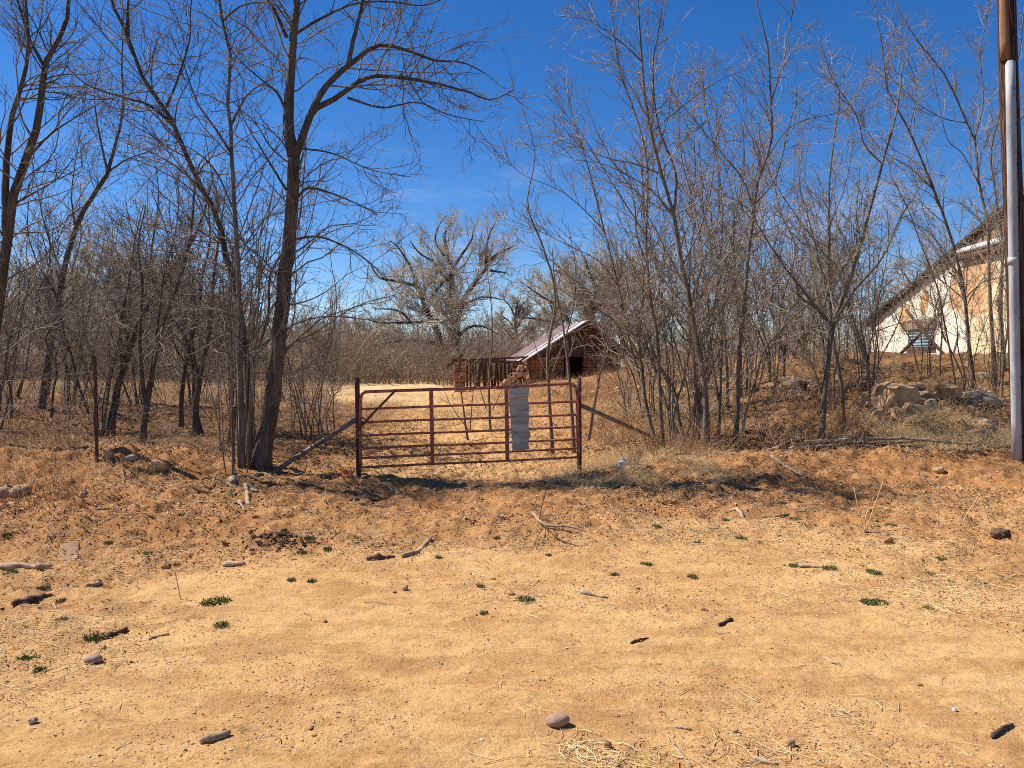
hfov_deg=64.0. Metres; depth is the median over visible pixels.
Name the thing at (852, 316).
bare tree
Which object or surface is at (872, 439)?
fallen branch
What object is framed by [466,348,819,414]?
dry weeds
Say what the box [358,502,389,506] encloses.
stick
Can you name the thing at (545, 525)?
fallen branch
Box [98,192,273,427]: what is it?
bare tree
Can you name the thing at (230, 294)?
cottonwood tree
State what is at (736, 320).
bare sapling
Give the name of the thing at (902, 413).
rock
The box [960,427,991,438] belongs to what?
rock
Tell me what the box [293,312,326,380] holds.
bare tree
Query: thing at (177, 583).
dry stalk
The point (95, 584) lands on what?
stick
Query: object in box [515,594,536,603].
green weed
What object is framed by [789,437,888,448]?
fallen branch
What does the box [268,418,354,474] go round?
brace pipe
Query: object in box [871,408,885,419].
rock
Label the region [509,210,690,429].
bare tree
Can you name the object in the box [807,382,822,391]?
rock
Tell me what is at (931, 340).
bare sapling
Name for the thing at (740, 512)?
root
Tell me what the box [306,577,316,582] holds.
green weed
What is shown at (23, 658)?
green weed
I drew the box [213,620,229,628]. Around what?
green weed
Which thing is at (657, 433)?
stub post
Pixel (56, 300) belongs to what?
bare tree
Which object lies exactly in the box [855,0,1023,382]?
bare tree
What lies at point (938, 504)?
dry stalk
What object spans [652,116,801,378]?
bare sapling
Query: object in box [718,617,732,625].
bark strip
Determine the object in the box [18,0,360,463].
bare tree
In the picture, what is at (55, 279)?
cottonwood tree
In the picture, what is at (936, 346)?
leaning pole
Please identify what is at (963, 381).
bare sapling
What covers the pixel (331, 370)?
bare sapling
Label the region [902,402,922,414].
rock
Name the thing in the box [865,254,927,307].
cottonwood tree
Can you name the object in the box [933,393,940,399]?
loose stone
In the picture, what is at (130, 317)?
bare tree
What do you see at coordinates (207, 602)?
green weed
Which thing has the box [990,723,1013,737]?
bark strip
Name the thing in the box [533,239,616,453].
bare sapling
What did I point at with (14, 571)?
green weed
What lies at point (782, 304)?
bare sapling
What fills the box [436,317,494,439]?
bare sapling
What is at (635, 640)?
stick
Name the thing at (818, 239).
bare sapling
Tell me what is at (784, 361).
fence post
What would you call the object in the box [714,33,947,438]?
bare sapling
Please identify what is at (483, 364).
shed
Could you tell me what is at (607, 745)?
rock
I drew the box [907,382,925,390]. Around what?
rock
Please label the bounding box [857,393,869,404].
rock
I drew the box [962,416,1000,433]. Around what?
rock
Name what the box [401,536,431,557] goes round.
root
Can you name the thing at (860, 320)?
bare sapling
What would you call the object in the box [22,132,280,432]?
bare tree
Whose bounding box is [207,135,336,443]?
bare tree
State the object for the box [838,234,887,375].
bare sapling
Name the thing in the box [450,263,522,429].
bare sapling
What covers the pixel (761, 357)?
bare tree
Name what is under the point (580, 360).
barn
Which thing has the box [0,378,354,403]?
field grass
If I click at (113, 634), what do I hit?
root
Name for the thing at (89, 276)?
bare tree
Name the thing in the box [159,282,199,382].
bare tree
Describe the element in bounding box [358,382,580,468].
farm gate
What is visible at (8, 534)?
green weed
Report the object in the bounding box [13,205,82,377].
bare tree
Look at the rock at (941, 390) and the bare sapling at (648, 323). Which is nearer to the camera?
the rock at (941, 390)
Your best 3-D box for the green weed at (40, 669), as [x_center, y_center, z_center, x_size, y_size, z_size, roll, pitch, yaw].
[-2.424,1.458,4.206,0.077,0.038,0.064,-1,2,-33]
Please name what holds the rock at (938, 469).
on the ground at (502, 729)
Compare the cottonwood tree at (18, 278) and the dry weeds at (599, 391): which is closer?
the dry weeds at (599, 391)
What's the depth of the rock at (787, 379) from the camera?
16.94 m
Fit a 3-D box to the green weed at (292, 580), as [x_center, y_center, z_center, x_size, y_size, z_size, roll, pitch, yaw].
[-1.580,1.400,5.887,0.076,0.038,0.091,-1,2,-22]
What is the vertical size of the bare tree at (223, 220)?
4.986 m
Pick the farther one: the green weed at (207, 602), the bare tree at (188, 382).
the bare tree at (188, 382)
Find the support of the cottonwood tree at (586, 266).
on the ground at (502, 729)
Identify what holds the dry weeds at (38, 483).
on the ground at (502, 729)
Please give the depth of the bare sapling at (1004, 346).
16.83 m
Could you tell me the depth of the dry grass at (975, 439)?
13.53 m
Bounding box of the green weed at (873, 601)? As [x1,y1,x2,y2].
[859,596,888,605]
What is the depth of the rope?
10.70 m
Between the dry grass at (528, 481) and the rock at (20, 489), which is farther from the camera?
the dry grass at (528, 481)
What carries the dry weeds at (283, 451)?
on the ground at (502, 729)
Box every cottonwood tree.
[5,255,42,337]
[9,265,103,317]
[49,237,166,343]
[137,247,227,337]
[207,277,263,328]
[341,306,405,345]
[356,201,528,375]
[481,286,551,348]
[513,224,666,341]
[514,254,599,340]
[578,241,669,356]
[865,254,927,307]
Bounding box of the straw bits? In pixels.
[0,361,1023,767]
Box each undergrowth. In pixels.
[0,258,352,445]
[541,237,936,449]
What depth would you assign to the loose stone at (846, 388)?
16.42 m
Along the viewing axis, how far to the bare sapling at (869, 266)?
16.14 m
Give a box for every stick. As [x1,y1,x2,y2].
[85,581,102,586]
[148,633,168,639]
[191,486,225,493]
[222,560,244,566]
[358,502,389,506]
[580,588,607,597]
[630,637,648,643]
[671,740,690,765]
[675,726,690,730]
[752,756,777,764]
[770,510,817,517]
[799,563,822,567]
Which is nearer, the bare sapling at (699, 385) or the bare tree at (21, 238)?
the bare sapling at (699, 385)
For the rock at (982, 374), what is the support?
on the ground at (502, 729)
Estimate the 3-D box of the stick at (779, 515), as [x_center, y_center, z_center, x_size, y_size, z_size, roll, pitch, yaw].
[2.908,1.319,8.341,0.716,0.055,0.063,0,2,-15]
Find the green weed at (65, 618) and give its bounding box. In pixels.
[55,614,68,621]
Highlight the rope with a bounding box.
[356,431,392,491]
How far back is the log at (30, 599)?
5.32 m
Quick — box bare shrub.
[283,334,329,444]
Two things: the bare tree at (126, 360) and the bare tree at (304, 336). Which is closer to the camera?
the bare tree at (126, 360)
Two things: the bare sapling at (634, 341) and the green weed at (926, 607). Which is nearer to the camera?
the green weed at (926, 607)
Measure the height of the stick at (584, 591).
0.048 m
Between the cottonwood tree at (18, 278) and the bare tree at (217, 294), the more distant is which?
the cottonwood tree at (18, 278)
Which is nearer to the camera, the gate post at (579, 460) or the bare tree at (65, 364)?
the gate post at (579, 460)
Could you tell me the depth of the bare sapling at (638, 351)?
13.42 m
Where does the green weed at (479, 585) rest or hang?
on the ground at (502, 729)
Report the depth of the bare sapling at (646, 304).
38.23 m
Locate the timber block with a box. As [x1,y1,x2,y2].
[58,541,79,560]
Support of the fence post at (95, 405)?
on the ground at (502, 729)
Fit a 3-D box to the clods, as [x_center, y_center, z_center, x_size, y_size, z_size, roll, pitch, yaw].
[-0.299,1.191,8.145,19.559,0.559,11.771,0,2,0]
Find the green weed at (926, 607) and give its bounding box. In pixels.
[922,605,934,609]
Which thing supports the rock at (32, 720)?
on the ground at (502, 729)
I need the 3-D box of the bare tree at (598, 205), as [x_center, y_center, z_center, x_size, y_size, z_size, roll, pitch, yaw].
[1.019,-2.262,14.199,3.183,6.684,2.830,0,2,0]
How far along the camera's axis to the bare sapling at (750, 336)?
16.92 m
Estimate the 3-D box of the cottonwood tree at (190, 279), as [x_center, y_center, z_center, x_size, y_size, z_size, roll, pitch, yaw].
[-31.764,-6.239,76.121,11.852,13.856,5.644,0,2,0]
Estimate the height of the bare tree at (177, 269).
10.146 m
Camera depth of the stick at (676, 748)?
3.34 m
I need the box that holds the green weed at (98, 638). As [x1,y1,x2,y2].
[80,631,117,641]
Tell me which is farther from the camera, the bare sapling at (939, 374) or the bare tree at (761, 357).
the bare sapling at (939, 374)
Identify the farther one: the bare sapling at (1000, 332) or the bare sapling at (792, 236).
the bare sapling at (792, 236)
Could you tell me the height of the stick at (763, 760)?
0.023 m
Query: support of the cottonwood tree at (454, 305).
on the ground at (502, 729)
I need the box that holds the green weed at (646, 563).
[640,561,651,565]
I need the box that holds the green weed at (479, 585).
[476,583,484,587]
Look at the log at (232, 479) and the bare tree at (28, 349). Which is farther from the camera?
the bare tree at (28, 349)
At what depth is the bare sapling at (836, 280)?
19.20 m
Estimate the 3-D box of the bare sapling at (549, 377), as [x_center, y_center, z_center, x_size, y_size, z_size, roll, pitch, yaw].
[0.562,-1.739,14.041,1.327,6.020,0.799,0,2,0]
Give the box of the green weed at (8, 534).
[1,531,13,536]
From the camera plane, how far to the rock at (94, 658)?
4.27 m
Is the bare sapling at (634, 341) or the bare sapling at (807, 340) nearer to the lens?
the bare sapling at (807, 340)
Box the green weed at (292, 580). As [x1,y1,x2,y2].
[286,576,295,581]
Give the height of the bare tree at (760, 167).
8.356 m
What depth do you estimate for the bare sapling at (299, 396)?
16.91 m
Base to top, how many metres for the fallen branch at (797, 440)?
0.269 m
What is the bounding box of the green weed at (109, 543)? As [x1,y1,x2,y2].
[103,540,113,544]
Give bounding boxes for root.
[106,627,128,636]
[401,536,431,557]
[729,507,744,518]
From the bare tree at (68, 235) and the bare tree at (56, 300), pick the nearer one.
the bare tree at (56, 300)
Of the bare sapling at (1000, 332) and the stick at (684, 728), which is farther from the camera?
the bare sapling at (1000, 332)
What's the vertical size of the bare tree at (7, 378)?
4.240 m
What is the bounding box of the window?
[903,318,936,349]
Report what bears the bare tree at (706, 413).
on the ground at (502, 729)
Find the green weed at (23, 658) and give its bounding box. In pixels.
[15,653,40,662]
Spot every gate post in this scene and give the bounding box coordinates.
[355,378,360,476]
[577,378,581,470]
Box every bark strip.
[349,497,388,501]
[366,552,395,559]
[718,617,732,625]
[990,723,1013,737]
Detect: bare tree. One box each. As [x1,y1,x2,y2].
[0,0,153,359]
[0,0,190,409]
[0,190,111,413]
[0,204,45,429]
[0,218,88,396]
[0,262,36,418]
[4,247,45,378]
[7,176,99,394]
[9,239,98,416]
[9,267,56,381]
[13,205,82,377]
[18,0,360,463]
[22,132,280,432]
[26,200,113,377]
[28,175,101,380]
[29,292,91,380]
[31,211,127,405]
[47,198,123,376]
[54,0,328,467]
[62,261,150,435]
[77,155,264,442]
[80,202,161,405]
[86,217,176,389]
[92,266,133,355]
[94,204,160,380]
[97,225,163,400]
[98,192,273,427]
[113,172,175,380]
[122,162,274,435]
[133,220,208,377]
[135,160,242,433]
[138,220,215,404]
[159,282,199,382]
[168,0,545,470]
[172,281,221,371]
[177,261,227,394]
[187,226,246,382]
[199,182,281,429]
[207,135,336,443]
[270,268,309,361]
[288,300,324,381]
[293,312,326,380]
[299,274,347,361]
[330,273,368,350]
[479,61,658,384]
[502,0,792,450]
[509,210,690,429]
[525,0,734,447]
[655,0,900,445]
[663,40,766,438]
[741,185,884,431]
[742,110,908,396]
[760,32,977,424]
[817,0,1005,388]
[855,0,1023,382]
[865,107,975,384]
[923,0,1023,371]
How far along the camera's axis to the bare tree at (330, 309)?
49.10 m
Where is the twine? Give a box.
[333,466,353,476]
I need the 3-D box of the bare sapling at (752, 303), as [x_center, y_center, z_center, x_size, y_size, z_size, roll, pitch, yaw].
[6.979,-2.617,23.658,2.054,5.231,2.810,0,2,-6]
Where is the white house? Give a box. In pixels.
[863,187,1023,354]
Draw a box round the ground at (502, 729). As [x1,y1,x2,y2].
[0,351,1023,767]
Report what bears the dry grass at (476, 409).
on the ground at (502, 729)
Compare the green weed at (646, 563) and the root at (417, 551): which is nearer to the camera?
the green weed at (646, 563)
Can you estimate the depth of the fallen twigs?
11.02 m
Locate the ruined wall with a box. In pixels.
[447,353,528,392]
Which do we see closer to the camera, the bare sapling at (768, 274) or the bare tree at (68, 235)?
the bare sapling at (768, 274)
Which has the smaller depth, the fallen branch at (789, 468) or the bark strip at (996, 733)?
the bark strip at (996, 733)
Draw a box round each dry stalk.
[174,569,180,598]
[854,483,882,533]
[916,494,990,534]
[938,485,938,523]
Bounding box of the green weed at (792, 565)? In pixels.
[788,563,797,567]
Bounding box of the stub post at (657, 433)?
[656,432,659,449]
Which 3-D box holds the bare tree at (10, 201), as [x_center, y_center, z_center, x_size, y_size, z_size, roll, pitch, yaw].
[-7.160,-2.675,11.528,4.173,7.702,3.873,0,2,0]
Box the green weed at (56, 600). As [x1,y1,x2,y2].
[55,598,67,602]
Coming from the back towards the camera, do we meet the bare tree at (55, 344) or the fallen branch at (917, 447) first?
the bare tree at (55, 344)
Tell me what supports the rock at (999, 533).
on the ground at (502, 729)
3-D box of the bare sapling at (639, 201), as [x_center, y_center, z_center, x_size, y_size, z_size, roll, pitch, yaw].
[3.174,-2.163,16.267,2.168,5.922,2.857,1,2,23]
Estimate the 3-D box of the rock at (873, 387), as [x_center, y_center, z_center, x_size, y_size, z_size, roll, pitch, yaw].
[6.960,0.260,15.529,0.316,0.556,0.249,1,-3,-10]
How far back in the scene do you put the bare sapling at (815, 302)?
33.42 m
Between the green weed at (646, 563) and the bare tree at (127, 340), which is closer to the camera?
the green weed at (646, 563)
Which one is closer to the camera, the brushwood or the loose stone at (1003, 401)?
the loose stone at (1003, 401)
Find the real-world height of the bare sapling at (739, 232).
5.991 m
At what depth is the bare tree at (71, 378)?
42.01 m
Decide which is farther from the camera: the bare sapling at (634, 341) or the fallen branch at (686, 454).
the bare sapling at (634, 341)
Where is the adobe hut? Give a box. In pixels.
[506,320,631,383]
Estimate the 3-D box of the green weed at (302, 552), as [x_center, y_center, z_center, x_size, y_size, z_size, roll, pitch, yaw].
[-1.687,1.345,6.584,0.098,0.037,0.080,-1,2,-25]
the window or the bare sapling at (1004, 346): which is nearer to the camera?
the bare sapling at (1004, 346)
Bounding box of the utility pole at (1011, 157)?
[997,0,1023,460]
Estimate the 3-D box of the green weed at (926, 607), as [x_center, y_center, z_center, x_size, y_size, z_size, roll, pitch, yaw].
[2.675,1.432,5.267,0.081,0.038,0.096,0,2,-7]
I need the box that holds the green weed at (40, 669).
[33,665,47,672]
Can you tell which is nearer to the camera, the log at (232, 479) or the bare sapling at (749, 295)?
the log at (232, 479)
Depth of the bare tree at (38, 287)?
25.64 m
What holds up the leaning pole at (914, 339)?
on the ground at (502, 729)
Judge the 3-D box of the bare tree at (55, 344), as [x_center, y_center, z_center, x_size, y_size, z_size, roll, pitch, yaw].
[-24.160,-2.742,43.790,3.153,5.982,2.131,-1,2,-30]
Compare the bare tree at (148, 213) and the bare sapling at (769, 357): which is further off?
the bare tree at (148, 213)
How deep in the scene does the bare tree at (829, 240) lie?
14.39 m
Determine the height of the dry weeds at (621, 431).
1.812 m
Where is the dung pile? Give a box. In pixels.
[221,528,316,552]
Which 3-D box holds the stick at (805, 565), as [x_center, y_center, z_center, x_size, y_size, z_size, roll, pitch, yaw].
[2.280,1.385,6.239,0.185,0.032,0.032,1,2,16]
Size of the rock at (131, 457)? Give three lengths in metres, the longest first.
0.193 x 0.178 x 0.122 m
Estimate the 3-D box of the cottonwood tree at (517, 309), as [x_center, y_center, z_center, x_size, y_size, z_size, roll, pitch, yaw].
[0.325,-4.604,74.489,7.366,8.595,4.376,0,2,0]
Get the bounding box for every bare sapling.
[281,327,315,430]
[285,308,349,448]
[288,284,353,440]
[301,325,357,429]
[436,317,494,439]
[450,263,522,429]
[508,108,582,452]
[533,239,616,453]
[563,128,718,447]
[575,239,679,408]
[586,220,683,417]
[594,223,746,447]
[610,195,757,445]
[610,218,761,442]
[611,298,648,370]
[612,108,727,408]
[618,107,777,424]
[628,275,651,362]
[637,214,712,385]
[637,263,674,342]
[645,149,758,363]
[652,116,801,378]
[662,179,760,362]
[670,84,786,408]
[681,160,798,374]
[695,88,795,396]
[699,234,771,364]
[708,188,818,381]
[710,190,835,366]
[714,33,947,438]
[724,246,807,372]
[726,204,785,373]
[728,213,810,394]
[731,219,773,370]
[734,196,839,361]
[743,128,842,361]
[749,260,813,363]
[751,232,827,346]
[765,246,811,358]
[766,261,819,358]
[767,245,846,358]
[769,227,864,409]
[779,204,842,360]
[786,182,851,364]
[788,196,874,358]
[803,236,831,353]
[804,197,933,385]
[805,198,855,345]
[807,226,856,368]
[832,194,897,387]
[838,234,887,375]
[872,217,961,376]
[902,205,994,375]
[915,241,1005,391]
[956,188,1023,395]
[964,260,1007,395]
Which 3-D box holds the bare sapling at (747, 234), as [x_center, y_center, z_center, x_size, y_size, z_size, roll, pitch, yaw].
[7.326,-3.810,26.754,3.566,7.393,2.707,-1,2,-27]
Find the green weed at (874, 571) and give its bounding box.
[866,567,881,574]
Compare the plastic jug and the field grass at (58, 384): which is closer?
the plastic jug
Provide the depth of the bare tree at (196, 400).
15.41 m
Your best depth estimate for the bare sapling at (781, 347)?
19.17 m
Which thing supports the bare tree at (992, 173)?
on the ground at (502, 729)
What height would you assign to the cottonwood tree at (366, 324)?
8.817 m
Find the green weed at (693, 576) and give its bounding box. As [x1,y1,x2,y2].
[687,573,697,578]
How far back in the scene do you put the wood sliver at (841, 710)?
3.72 m
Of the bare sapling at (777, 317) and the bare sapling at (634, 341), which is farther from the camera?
the bare sapling at (634, 341)
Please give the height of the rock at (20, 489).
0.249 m
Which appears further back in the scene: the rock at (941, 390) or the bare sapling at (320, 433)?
the rock at (941, 390)
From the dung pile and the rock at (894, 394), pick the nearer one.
the dung pile
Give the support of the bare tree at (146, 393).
on the ground at (502, 729)
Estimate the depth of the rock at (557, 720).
3.54 m
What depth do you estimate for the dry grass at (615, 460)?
10.63 m
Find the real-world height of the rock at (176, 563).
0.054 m
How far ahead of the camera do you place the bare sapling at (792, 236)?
21.99 m
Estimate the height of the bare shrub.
2.245 m
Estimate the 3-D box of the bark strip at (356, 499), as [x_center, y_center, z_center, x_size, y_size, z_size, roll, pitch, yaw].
[-1.624,1.317,9.345,0.091,0.097,0.606,2,2,42]
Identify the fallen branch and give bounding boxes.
[532,484,584,549]
[672,452,706,456]
[766,436,970,449]
[766,438,804,450]
[770,455,804,475]
[781,447,865,450]
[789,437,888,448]
[803,444,920,451]
[826,442,895,444]
[830,431,854,449]
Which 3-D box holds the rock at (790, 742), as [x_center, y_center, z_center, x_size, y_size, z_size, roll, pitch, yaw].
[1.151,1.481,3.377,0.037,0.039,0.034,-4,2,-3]
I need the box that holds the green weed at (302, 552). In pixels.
[297,548,307,553]
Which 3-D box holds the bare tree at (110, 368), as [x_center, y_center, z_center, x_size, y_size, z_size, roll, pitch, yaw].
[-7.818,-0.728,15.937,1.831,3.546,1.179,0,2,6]
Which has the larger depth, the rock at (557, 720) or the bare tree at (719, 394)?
the bare tree at (719, 394)
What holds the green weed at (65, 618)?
on the ground at (502, 729)
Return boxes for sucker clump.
[183,183,303,473]
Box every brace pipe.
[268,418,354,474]
[582,404,650,437]
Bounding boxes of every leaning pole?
[900,312,939,353]
[905,309,944,354]
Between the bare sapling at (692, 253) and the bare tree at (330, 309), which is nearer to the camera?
the bare sapling at (692, 253)
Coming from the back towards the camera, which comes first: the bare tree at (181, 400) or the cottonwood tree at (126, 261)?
the cottonwood tree at (126, 261)
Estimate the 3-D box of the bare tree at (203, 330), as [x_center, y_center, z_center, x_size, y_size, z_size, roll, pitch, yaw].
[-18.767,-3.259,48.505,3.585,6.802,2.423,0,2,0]
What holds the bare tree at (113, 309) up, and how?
on the ground at (502, 729)
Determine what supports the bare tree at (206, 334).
on the ground at (502, 729)
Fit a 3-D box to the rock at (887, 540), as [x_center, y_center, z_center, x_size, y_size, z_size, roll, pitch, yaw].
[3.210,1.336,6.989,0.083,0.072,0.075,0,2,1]
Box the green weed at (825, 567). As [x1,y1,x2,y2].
[820,564,837,569]
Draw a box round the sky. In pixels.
[0,0,1023,349]
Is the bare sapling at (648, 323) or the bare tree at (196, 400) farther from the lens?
the bare sapling at (648, 323)
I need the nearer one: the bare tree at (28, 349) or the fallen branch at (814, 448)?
the fallen branch at (814, 448)
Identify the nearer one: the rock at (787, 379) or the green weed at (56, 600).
the green weed at (56, 600)
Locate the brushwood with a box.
[0,254,870,385]
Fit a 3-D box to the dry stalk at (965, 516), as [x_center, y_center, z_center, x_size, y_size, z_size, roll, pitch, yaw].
[4.086,1.209,7.540,0.708,0.380,0.131,0,2,0]
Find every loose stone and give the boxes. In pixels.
[843,380,851,389]
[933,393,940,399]
[999,399,1006,406]
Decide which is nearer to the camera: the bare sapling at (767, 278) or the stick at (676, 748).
the stick at (676, 748)
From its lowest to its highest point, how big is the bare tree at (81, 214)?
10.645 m
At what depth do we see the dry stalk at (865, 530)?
7.38 m
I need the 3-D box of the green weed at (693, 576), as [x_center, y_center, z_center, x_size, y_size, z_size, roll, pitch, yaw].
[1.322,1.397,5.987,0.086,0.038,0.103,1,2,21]
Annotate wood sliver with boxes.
[822,656,840,664]
[837,709,858,717]
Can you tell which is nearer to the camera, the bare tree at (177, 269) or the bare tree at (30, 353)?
the bare tree at (30, 353)
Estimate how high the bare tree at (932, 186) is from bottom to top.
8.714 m
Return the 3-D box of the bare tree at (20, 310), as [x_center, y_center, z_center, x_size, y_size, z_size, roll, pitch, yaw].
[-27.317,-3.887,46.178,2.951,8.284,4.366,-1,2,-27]
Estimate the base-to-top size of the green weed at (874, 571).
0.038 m
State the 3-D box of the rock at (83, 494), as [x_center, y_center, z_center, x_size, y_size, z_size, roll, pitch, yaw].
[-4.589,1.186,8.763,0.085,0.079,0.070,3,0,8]
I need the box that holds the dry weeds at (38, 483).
[0,404,103,513]
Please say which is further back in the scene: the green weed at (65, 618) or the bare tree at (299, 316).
the bare tree at (299, 316)
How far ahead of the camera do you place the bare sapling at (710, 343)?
13.65 m
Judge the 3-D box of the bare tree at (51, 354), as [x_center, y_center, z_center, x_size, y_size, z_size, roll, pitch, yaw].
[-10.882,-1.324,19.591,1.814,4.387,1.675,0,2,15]
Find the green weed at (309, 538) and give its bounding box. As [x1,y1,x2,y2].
[304,536,314,539]
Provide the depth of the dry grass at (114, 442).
10.77 m
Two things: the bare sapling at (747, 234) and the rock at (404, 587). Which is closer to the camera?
the rock at (404, 587)
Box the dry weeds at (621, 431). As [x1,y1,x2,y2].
[537,356,932,470]
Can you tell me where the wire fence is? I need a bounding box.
[0,371,355,445]
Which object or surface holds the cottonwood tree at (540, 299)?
on the ground at (502, 729)
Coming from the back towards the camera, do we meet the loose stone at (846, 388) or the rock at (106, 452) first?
the loose stone at (846, 388)
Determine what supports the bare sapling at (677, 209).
on the ground at (502, 729)
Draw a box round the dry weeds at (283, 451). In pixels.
[0,402,414,473]
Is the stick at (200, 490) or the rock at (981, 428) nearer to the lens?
the stick at (200, 490)
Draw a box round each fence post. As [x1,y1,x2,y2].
[93,352,98,462]
[783,346,785,376]
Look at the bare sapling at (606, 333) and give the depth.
18.88 m
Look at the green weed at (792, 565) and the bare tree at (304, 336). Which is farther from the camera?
the bare tree at (304, 336)
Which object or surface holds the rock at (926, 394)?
on the ground at (502, 729)
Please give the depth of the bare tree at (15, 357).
16.23 m
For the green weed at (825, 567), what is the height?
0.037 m
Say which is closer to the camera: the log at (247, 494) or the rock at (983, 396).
the log at (247, 494)
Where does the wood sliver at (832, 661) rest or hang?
on the ground at (502, 729)
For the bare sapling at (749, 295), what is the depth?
29.32 m
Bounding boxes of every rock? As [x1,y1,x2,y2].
[0,483,31,498]
[27,717,37,724]
[78,491,86,497]
[83,653,102,663]
[102,448,113,457]
[124,453,140,460]
[150,459,168,470]
[160,561,171,569]
[173,561,180,566]
[402,585,407,590]
[546,713,569,727]
[604,740,611,749]
[778,376,806,387]
[786,738,794,747]
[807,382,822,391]
[856,373,871,386]
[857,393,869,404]
[871,381,920,411]
[871,383,878,399]
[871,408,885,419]
[883,537,893,543]
[891,408,906,417]
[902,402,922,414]
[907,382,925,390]
[919,391,932,398]
[921,398,938,413]
[933,383,963,400]
[933,466,943,472]
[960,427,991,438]
[961,389,1000,407]
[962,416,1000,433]
[978,372,991,379]
[989,528,1011,538]
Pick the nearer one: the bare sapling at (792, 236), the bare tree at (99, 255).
the bare sapling at (792, 236)
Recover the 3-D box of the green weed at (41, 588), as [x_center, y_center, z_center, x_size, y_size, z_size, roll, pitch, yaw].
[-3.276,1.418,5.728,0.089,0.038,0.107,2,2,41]
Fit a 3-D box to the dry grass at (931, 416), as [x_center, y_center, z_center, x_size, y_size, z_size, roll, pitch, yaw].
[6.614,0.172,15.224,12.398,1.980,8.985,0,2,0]
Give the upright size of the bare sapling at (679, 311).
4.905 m
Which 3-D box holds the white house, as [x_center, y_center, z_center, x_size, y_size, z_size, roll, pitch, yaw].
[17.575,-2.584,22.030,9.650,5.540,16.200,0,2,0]
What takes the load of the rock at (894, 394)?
on the ground at (502, 729)
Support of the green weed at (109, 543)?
on the ground at (502, 729)
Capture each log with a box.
[11,593,52,605]
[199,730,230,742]
[228,472,236,483]
[243,483,250,506]
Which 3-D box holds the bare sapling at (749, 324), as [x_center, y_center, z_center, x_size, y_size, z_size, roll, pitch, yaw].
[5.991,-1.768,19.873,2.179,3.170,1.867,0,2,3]
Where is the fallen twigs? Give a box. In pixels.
[0,352,1023,765]
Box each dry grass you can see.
[0,424,382,502]
[291,365,722,426]
[364,463,655,489]
[504,443,793,495]
[545,349,1010,472]
[811,400,1010,450]
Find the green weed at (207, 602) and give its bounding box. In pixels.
[198,594,231,605]
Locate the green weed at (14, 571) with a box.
[1,569,18,574]
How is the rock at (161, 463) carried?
on the ground at (502, 729)
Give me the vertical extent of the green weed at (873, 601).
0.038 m
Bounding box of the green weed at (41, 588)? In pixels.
[36,585,50,590]
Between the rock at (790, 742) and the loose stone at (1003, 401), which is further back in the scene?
the loose stone at (1003, 401)
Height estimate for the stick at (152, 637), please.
0.023 m
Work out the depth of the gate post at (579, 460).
10.85 m
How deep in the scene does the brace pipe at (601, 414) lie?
11.81 m
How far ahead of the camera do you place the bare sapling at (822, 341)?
15.54 m
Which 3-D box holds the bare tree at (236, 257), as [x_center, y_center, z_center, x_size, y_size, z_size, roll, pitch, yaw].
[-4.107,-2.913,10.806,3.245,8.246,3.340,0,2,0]
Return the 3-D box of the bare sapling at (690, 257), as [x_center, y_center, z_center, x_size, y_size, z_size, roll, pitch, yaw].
[3.139,-1.967,14.758,3.096,6.009,2.455,-1,2,-39]
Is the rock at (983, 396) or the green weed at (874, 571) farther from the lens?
the rock at (983, 396)
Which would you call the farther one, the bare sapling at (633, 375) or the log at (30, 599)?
the bare sapling at (633, 375)
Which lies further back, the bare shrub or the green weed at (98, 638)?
the bare shrub
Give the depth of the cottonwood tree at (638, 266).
79.54 m
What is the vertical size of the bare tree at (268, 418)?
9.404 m
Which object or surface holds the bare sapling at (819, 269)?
on the ground at (502, 729)
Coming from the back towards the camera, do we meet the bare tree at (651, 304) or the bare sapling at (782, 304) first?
the bare sapling at (782, 304)
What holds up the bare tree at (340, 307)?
on the ground at (502, 729)
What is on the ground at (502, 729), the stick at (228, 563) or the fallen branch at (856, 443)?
the stick at (228, 563)
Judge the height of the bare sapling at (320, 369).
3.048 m
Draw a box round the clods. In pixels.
[1,432,1018,767]
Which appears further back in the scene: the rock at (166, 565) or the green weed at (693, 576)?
the rock at (166, 565)
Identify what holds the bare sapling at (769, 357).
on the ground at (502, 729)
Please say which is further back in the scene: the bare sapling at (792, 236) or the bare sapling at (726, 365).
the bare sapling at (792, 236)
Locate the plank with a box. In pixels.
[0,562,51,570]
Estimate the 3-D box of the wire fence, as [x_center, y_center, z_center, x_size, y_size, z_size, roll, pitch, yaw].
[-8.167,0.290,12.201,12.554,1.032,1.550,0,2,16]
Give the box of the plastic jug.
[616,457,626,468]

